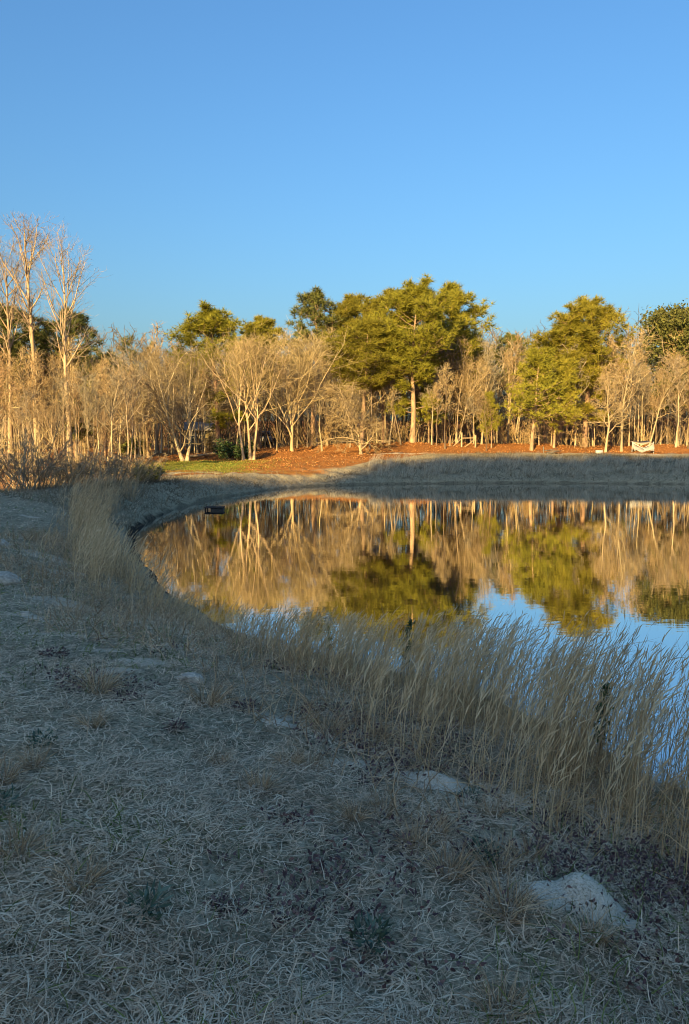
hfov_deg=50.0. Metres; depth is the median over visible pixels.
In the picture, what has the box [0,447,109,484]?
thicket
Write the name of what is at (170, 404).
slender tree
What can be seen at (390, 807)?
grass tuft
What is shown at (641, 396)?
slender tree
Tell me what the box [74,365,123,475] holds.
slender tree
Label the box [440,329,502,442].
tree
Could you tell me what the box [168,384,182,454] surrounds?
slender tree
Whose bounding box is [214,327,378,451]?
bare tree
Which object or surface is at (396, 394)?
slender tree
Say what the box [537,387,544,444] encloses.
slender tree
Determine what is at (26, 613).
rock
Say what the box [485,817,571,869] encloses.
grass tuft
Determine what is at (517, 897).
grass tuft
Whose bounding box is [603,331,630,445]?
slender tree
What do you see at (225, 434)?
woodland
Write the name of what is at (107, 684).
grass tuft
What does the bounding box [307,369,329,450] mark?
slender tree
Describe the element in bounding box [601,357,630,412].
slender tree
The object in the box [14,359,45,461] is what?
slender tree
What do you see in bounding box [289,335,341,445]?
slender tree
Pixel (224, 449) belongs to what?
holly bush
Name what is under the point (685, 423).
slender tree
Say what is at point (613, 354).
slender tree
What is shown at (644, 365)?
slender tree
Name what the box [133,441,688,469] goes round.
fallen leaves
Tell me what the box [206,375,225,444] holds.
slender tree
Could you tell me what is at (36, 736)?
green weed
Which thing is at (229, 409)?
slender tree
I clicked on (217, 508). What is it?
platform
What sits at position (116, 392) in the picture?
slender tree
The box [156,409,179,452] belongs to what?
slender tree
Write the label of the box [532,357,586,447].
young pine
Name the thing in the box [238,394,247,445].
slender tree
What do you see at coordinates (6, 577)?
boulder
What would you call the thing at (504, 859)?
grass tuft
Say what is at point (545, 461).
bank bunch grass
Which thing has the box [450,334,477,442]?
slender tree
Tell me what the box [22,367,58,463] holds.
slender tree
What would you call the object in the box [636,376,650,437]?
slender tree
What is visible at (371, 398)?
slender tree
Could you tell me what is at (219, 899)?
weed
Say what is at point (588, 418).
slender tree
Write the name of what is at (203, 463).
lawn grass
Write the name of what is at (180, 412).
slender tree
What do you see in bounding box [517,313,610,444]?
pine tree
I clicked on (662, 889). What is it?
ground cover
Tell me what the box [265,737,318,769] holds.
grass tuft
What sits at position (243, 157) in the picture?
sky
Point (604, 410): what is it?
slender tree
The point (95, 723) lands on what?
grass tuft
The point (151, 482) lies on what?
bank grass
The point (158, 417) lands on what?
slender tree
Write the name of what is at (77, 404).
slender tree
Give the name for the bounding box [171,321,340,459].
bare tree
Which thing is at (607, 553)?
water
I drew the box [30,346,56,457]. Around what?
slender tree
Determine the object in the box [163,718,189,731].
weed
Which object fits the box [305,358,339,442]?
slender tree
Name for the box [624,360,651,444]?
slender tree
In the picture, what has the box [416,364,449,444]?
slender tree
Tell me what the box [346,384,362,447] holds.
slender tree
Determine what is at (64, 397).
slender tree
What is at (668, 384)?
bare tree
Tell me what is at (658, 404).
slender tree
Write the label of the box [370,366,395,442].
slender tree
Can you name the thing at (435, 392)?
slender tree
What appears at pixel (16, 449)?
thicket
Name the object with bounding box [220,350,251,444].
slender tree
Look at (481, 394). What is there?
slender tree
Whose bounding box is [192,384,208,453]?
slender tree
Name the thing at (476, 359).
slender tree
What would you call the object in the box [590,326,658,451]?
bare tree
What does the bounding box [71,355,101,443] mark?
slender tree
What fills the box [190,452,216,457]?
fallen log
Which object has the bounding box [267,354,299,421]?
slender tree
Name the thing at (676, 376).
slender tree
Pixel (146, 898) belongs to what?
green weed
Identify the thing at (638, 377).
slender tree
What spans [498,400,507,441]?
slender tree
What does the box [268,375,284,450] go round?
slender tree
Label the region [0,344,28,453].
slender tree
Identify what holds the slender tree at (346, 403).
on the ground at (308, 474)
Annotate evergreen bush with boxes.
[116,437,150,456]
[133,463,165,480]
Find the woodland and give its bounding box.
[0,308,688,449]
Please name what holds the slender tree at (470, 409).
on the ground at (308, 474)
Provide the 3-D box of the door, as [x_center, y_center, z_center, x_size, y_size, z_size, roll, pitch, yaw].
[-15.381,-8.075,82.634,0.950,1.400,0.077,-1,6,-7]
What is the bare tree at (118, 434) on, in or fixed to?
on the ground at (308, 474)
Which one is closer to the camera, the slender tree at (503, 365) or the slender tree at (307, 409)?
the slender tree at (307, 409)
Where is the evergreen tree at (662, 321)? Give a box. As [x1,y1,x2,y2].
[629,298,688,441]
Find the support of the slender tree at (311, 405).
on the ground at (308, 474)
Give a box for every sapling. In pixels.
[326,623,333,658]
[399,619,415,676]
[594,683,614,775]
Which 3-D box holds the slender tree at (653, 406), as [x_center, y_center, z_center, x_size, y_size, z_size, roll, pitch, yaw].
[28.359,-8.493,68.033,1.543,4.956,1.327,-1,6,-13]
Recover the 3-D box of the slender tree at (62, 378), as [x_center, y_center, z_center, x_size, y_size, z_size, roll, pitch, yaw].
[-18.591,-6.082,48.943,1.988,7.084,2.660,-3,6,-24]
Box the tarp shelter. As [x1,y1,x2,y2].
[630,441,653,452]
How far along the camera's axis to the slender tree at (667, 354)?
75.48 m
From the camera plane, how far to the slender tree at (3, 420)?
45.17 m
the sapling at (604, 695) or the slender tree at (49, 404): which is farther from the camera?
the slender tree at (49, 404)
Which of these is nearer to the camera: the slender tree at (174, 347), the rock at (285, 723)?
the rock at (285, 723)
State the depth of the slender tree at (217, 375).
77.10 m
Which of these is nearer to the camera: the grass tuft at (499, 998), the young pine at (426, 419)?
the grass tuft at (499, 998)
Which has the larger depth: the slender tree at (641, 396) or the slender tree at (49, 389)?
the slender tree at (641, 396)
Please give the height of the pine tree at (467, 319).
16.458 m
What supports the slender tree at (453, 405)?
on the ground at (308, 474)
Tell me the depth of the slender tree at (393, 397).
65.85 m
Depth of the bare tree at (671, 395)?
66.58 m
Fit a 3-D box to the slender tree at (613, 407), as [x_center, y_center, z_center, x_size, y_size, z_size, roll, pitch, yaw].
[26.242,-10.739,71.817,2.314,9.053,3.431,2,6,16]
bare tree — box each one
[0,211,60,460]
[0,231,49,463]
[0,252,15,308]
[17,221,110,465]
[22,396,64,456]
[59,380,110,455]
[82,337,246,460]
[93,362,148,459]
[93,371,141,455]
[122,348,180,457]
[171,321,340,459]
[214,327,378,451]
[304,338,346,445]
[312,376,395,454]
[441,362,483,443]
[450,357,495,442]
[574,371,632,451]
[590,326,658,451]
[640,352,688,445]
[657,355,688,446]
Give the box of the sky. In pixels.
[0,0,688,420]
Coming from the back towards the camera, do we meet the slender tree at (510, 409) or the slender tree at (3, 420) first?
the slender tree at (510, 409)
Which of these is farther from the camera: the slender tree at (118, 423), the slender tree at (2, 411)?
the slender tree at (2, 411)
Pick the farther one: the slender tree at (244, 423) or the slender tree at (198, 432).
the slender tree at (244, 423)
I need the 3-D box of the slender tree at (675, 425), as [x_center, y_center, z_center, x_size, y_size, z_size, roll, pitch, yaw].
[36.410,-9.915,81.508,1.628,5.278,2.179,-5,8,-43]
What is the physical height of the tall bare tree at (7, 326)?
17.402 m
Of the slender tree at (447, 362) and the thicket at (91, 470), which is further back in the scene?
the slender tree at (447, 362)
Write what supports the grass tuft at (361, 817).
on the ground at (308, 474)
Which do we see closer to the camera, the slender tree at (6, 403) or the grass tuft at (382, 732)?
the grass tuft at (382, 732)
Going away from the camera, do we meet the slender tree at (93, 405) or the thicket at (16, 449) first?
the thicket at (16, 449)
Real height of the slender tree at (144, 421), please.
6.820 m
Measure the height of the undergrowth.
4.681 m
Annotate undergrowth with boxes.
[0,414,688,457]
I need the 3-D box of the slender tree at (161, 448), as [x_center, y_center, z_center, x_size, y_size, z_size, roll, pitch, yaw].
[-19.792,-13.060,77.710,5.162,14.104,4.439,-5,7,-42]
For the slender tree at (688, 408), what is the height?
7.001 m
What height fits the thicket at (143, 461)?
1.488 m
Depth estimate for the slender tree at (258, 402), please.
70.46 m
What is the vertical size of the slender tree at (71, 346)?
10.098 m
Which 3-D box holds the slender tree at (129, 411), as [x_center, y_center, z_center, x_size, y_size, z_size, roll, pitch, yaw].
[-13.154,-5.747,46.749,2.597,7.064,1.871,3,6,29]
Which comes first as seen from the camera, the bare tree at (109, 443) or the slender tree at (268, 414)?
the bare tree at (109, 443)
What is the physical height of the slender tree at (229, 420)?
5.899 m
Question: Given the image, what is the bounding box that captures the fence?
[449,432,475,446]
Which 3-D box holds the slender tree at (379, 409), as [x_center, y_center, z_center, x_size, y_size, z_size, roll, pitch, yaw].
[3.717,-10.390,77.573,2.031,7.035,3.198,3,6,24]
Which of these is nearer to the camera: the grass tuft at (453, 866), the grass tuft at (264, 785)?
the grass tuft at (453, 866)
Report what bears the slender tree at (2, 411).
on the ground at (308, 474)
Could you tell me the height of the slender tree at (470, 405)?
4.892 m
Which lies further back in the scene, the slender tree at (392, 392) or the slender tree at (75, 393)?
the slender tree at (392, 392)
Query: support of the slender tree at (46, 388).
on the ground at (308, 474)
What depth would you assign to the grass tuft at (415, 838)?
3.33 m
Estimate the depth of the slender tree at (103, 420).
46.37 m
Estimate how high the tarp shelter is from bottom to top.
1.081 m
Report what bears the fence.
on the ground at (308, 474)
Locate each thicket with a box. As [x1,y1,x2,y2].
[0,404,69,486]
[0,421,75,492]
[0,433,75,491]
[0,442,108,489]
[0,446,75,488]
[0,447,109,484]
[9,447,107,487]
[19,444,131,484]
[22,442,130,484]
[57,446,153,479]
[60,447,153,482]
[78,447,169,478]
[79,445,187,483]
[108,455,176,481]
[111,453,167,472]
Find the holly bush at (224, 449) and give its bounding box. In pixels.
[211,437,257,459]
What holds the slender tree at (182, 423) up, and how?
on the ground at (308, 474)
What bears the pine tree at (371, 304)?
on the ground at (308, 474)
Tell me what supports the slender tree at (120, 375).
on the ground at (308, 474)
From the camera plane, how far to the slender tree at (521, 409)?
74.78 m
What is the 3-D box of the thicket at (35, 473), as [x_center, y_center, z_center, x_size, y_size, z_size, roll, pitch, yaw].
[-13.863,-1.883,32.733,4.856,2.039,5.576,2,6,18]
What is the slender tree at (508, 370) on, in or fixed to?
on the ground at (308, 474)
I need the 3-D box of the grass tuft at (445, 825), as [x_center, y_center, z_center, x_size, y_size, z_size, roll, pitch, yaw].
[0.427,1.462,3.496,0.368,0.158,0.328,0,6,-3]
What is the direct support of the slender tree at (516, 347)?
on the ground at (308, 474)
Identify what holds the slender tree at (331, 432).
on the ground at (308, 474)
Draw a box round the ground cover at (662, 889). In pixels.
[24,637,688,1013]
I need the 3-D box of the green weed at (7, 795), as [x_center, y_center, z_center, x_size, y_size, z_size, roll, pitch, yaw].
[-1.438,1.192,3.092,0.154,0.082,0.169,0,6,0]
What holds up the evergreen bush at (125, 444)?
on the ground at (308, 474)
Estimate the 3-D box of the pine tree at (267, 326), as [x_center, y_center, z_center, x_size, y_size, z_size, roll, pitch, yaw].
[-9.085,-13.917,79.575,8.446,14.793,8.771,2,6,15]
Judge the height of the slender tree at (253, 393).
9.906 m
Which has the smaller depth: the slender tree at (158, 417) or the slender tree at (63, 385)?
the slender tree at (63, 385)
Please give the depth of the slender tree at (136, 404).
61.44 m
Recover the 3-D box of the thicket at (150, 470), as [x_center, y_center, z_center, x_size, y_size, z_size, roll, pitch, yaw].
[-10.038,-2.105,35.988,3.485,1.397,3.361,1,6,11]
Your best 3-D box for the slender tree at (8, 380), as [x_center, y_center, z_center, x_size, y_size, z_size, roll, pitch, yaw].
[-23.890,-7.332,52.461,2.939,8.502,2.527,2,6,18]
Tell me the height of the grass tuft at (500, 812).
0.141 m
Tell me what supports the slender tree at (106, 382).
on the ground at (308, 474)
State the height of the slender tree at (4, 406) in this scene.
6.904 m
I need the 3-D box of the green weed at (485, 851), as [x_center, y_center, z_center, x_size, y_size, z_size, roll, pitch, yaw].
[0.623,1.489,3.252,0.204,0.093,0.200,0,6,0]
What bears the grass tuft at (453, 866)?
on the ground at (308, 474)
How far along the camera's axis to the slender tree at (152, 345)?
73.95 m
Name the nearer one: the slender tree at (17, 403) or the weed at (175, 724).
the weed at (175, 724)
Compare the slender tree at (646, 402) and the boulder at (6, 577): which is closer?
the boulder at (6, 577)
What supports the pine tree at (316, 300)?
on the ground at (308, 474)
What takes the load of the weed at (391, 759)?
on the ground at (308, 474)
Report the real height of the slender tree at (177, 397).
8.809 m
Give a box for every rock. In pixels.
[17,611,33,616]
[176,672,203,683]
[261,717,295,727]
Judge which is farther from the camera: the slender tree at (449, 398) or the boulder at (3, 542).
the slender tree at (449, 398)
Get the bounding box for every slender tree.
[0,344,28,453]
[0,349,24,466]
[0,359,22,423]
[0,377,7,448]
[0,382,14,424]
[0,403,12,432]
[1,345,45,453]
[3,374,18,448]
[8,352,51,454]
[9,382,24,453]
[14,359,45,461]
[14,386,38,460]
[15,345,60,445]
[18,348,43,455]
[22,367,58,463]
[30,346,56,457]
[35,355,67,454]
[39,372,59,457]
[40,346,68,452]
[48,349,80,453]
[48,372,77,466]
[49,358,87,416]
[50,332,99,457]
[54,374,76,470]
[58,365,89,457]
[62,367,91,458]
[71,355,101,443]
[72,382,101,455]
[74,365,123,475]
[74,399,92,458]
[81,375,102,451]
[83,367,134,453]
[85,353,123,464]
[86,352,103,451]
[86,384,110,453]
[89,407,110,460]
[93,359,121,456]
[97,378,136,467]
[103,344,150,471]
[116,366,154,465]
[123,362,151,459]
[129,384,156,459]
[134,320,170,452]
[134,380,145,459]
[134,402,151,433]
[140,338,164,453]
[141,337,189,453]
[149,379,170,454]
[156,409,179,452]
[162,368,182,444]
[163,353,181,453]
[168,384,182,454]
[170,348,184,449]
[170,366,192,454]
[174,360,208,453]
[177,374,198,452]
[187,374,209,452]
[191,400,200,452]
[192,371,211,452]
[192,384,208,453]
[203,335,228,451]
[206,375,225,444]
[213,384,232,417]
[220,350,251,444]
[221,377,236,441]
[224,401,233,442]
[227,378,258,446]
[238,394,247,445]
[241,389,263,440]
[244,364,264,421]
[247,359,264,448]
[247,371,269,442]
[249,390,271,446]
[251,381,271,447]
[259,388,274,447]
[265,387,278,446]
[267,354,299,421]
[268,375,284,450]
[272,375,286,446]
[272,391,286,446]
[275,349,296,413]
[280,387,301,444]
[282,360,293,446]
[286,362,310,437]
[286,373,308,447]
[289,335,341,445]
[296,376,317,446]
[299,371,317,446]
[302,326,344,443]
[304,369,320,441]
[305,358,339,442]
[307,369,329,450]
[316,377,340,426]
[318,378,337,443]
[339,367,355,442]
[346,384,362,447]
[358,352,390,448]
[366,387,381,429]
[368,400,379,440]
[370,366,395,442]
[372,390,386,438]
[373,371,390,442]
[381,376,408,444]
[381,385,398,441]
[383,360,408,444]
[383,389,400,432]
[387,326,411,441]
[388,339,420,441]
[407,342,426,441]
[407,370,420,441]
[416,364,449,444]
[422,351,444,442]
[425,372,452,445]
[428,363,458,448]
[437,336,472,443]
[438,349,450,442]
[441,366,463,442]
[442,370,462,431]
[443,370,464,441]
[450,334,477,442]
[459,384,480,442]
[460,393,471,442]
[461,394,482,444]
[465,367,481,441]
[472,344,502,443]
[472,388,497,450]
[474,332,504,443]
[474,375,490,442]
[484,369,501,443]
[485,339,520,442]
[496,346,520,442]
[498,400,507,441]
[501,330,527,437]
[503,385,516,439]
[507,336,530,442]
[515,376,532,442]
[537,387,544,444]
[543,366,565,445]
[558,338,589,445]
[580,364,596,445]
[581,384,598,446]
[582,400,596,444]
[592,333,630,435]
[594,383,617,444]
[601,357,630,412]
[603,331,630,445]
[606,355,623,445]
[621,355,662,445]
[623,346,644,445]
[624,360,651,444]
[624,364,651,443]
[633,365,652,440]
[634,329,656,440]
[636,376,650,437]
[637,373,655,439]
[647,395,660,437]
[649,369,666,444]
[650,387,668,444]
[651,372,674,443]
[658,351,688,446]
[663,327,688,444]
[668,369,685,429]
[670,405,684,444]
[675,375,688,444]
[680,366,688,445]
[684,374,688,448]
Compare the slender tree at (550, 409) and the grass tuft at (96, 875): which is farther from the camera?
the slender tree at (550, 409)
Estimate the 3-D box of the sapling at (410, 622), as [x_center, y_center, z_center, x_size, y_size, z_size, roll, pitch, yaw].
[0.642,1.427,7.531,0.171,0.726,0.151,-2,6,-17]
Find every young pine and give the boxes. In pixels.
[406,378,448,442]
[477,390,504,447]
[500,346,581,450]
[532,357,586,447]
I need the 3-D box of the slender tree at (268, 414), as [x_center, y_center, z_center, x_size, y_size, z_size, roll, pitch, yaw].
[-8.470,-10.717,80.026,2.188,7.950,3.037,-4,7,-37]
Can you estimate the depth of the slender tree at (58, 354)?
62.66 m
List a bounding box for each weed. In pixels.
[0,782,18,808]
[24,728,58,748]
[37,646,69,658]
[124,876,174,927]
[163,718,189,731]
[202,892,233,915]
[231,697,260,712]
[344,908,399,958]
[357,772,381,788]
[389,756,410,770]
[454,783,482,803]
[466,834,503,863]
[526,806,549,820]
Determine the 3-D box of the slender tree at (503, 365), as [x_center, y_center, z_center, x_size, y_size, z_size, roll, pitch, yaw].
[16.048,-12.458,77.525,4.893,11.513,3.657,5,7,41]
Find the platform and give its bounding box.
[204,506,224,510]
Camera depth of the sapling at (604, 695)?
5.00 m
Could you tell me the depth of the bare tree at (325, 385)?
68.36 m
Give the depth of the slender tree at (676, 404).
74.14 m
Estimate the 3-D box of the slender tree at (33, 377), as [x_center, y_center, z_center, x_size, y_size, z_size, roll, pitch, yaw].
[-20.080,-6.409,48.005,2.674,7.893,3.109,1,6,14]
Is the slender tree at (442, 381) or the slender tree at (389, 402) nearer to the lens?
the slender tree at (442, 381)
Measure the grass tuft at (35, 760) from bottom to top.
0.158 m
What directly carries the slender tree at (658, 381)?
on the ground at (308, 474)
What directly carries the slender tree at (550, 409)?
on the ground at (308, 474)
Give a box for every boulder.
[0,539,11,547]
[0,571,21,584]
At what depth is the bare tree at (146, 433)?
64.58 m
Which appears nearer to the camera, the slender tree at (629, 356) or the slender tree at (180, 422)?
the slender tree at (629, 356)
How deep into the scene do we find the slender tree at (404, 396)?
71.03 m
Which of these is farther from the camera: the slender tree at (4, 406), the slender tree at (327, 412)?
the slender tree at (327, 412)
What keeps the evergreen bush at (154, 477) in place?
on the ground at (308, 474)
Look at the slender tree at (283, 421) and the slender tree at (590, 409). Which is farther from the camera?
the slender tree at (283, 421)
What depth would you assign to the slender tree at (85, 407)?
43.95 m
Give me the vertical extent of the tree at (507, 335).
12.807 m
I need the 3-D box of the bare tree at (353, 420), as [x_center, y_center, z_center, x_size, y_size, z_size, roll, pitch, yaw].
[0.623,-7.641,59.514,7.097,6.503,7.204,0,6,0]
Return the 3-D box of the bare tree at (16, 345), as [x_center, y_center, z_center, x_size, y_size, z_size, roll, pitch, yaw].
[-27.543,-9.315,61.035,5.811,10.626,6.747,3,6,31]
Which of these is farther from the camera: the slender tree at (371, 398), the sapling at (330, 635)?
the slender tree at (371, 398)
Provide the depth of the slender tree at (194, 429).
78.66 m
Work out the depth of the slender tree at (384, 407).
70.31 m
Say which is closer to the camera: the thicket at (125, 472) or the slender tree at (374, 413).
the thicket at (125, 472)
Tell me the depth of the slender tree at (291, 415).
82.01 m
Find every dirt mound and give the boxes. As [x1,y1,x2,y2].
[394,770,467,791]
[517,872,653,933]
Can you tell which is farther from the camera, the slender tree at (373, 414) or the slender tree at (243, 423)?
the slender tree at (243, 423)
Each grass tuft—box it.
[0,745,39,788]
[0,800,76,867]
[1,732,75,770]
[38,836,122,906]
[52,653,147,697]
[63,701,119,729]
[169,668,248,711]
[194,742,241,767]
[228,758,297,798]
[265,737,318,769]
[285,746,337,772]
[295,699,368,738]
[326,788,383,833]
[347,708,411,741]
[358,784,410,822]
[382,806,454,857]
[401,796,471,840]
[407,825,507,888]
[449,953,560,1023]
[450,854,575,941]
[455,817,540,878]
[471,786,521,818]
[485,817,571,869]
[516,782,598,828]
[558,893,630,952]
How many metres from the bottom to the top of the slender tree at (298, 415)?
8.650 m
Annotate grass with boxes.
[0,451,688,533]
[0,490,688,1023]
[0,522,688,844]
[18,466,180,614]
[126,454,314,473]
[136,581,688,888]
[368,450,688,478]
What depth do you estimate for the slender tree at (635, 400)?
73.82 m
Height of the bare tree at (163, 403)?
10.180 m
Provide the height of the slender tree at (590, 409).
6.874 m
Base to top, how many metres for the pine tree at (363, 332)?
11.444 m
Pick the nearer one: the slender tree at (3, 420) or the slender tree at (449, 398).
the slender tree at (3, 420)
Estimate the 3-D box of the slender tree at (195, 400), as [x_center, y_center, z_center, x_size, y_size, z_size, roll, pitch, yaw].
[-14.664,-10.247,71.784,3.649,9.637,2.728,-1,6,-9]
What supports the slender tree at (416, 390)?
on the ground at (308, 474)
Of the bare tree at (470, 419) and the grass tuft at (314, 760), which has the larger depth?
the bare tree at (470, 419)
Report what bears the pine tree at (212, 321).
on the ground at (308, 474)
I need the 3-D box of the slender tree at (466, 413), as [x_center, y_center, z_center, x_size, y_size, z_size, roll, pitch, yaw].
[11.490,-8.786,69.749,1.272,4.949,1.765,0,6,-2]
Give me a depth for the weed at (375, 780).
4.01 m
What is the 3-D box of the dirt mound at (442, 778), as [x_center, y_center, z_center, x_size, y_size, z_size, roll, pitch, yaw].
[0.521,1.646,4.268,0.840,0.294,0.840,0,6,0]
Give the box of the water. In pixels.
[133,483,688,786]
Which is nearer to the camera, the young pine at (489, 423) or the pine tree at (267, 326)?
the young pine at (489, 423)
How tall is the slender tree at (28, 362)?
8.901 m
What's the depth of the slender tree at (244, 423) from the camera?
85.50 m
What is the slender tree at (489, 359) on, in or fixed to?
on the ground at (308, 474)
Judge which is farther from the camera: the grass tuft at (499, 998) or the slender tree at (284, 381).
the slender tree at (284, 381)
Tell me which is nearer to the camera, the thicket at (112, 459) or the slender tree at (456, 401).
the thicket at (112, 459)
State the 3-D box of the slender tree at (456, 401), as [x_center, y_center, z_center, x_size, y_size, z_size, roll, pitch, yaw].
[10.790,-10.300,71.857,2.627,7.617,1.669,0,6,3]
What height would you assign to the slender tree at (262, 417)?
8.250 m
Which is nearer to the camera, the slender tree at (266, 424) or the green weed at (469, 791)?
the green weed at (469, 791)
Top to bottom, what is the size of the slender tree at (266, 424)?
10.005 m
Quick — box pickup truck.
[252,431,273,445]
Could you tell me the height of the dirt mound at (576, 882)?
0.353 m
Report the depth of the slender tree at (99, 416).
61.00 m
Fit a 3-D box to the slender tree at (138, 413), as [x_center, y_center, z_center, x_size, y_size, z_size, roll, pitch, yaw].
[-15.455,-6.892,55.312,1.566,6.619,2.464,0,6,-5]
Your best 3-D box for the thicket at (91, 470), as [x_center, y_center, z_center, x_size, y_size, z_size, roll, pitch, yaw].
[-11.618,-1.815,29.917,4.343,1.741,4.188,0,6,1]
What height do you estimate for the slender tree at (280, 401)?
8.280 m
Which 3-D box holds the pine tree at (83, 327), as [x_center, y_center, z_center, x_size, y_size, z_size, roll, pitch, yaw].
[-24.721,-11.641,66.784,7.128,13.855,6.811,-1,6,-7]
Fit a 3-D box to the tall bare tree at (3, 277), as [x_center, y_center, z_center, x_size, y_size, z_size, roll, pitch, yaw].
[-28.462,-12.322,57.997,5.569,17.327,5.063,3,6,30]
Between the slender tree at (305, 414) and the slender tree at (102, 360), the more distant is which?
the slender tree at (305, 414)
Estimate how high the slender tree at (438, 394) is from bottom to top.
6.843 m
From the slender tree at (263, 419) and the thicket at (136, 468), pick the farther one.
the slender tree at (263, 419)
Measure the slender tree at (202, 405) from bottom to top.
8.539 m
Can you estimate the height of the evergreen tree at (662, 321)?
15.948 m
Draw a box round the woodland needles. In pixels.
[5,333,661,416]
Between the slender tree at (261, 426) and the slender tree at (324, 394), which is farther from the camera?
the slender tree at (261, 426)
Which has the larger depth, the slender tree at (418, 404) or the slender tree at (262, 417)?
the slender tree at (262, 417)
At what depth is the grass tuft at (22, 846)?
2.80 m
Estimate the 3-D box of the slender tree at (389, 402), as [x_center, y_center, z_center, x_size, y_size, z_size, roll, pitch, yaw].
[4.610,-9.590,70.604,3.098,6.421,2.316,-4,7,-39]
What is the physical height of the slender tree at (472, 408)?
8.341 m
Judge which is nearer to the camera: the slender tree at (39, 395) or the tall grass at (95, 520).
the tall grass at (95, 520)
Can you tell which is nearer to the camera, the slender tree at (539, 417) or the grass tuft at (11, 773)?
the grass tuft at (11, 773)
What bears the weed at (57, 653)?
on the ground at (308, 474)
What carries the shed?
on the ground at (308, 474)
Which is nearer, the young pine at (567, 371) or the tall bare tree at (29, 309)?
the tall bare tree at (29, 309)
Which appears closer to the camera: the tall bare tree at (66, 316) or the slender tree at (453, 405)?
the tall bare tree at (66, 316)
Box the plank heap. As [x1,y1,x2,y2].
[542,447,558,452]
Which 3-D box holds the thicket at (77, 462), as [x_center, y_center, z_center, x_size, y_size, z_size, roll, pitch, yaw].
[-12.680,-2.178,35.913,6.286,2.267,4.495,-2,6,-18]
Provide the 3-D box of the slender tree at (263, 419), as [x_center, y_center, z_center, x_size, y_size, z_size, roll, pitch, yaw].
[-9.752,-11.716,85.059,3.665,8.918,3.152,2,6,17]
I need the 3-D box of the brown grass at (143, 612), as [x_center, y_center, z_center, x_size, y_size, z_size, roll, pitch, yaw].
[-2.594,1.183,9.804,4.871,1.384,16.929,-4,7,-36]
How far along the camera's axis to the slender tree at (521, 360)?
75.15 m
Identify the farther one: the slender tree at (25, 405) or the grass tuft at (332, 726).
the slender tree at (25, 405)
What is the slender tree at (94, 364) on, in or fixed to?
on the ground at (308, 474)
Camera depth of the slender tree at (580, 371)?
67.29 m
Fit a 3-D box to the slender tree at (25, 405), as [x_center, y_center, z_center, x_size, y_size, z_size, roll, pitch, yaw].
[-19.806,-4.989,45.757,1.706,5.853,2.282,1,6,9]
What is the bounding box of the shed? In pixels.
[184,422,215,450]
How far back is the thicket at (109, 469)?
31.00 m
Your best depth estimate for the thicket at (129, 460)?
39.88 m
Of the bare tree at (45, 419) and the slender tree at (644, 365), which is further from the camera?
the slender tree at (644, 365)
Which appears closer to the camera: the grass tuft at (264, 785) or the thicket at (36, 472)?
the grass tuft at (264, 785)
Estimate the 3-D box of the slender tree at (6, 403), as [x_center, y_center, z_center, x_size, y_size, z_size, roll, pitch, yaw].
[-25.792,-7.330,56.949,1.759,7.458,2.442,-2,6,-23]
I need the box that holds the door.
[203,433,210,445]
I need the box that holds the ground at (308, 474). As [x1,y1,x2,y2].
[0,418,688,1023]
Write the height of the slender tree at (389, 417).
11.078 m
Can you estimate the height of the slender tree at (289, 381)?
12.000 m
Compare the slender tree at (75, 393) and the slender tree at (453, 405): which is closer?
the slender tree at (75, 393)
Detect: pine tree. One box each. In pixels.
[0,303,62,459]
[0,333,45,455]
[34,304,105,457]
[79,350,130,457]
[163,299,255,440]
[221,314,290,448]
[279,285,348,445]
[307,292,372,442]
[317,318,417,446]
[341,286,423,442]
[365,272,463,442]
[407,280,501,442]
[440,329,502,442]
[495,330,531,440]
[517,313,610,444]
[532,293,641,447]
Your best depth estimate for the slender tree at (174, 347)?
74.15 m
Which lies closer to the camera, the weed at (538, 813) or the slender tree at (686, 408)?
the weed at (538, 813)
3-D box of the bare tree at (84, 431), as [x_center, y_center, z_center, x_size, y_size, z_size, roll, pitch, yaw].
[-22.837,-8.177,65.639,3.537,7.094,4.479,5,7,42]
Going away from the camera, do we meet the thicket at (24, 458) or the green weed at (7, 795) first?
the green weed at (7, 795)
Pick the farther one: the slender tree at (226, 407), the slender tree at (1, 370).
the slender tree at (226, 407)
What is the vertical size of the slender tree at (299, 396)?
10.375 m
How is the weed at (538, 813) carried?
on the ground at (308, 474)
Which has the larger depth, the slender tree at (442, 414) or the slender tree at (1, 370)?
the slender tree at (442, 414)
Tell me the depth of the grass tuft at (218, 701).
5.01 m
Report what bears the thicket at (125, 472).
on the ground at (308, 474)
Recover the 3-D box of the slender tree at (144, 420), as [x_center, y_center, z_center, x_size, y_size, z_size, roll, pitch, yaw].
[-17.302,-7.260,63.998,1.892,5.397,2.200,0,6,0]
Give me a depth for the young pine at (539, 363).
62.95 m
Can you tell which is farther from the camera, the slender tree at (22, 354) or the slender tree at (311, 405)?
the slender tree at (311, 405)
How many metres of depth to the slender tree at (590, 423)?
74.55 m
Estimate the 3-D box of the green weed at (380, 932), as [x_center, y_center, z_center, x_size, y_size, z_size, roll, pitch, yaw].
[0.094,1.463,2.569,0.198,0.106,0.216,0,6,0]

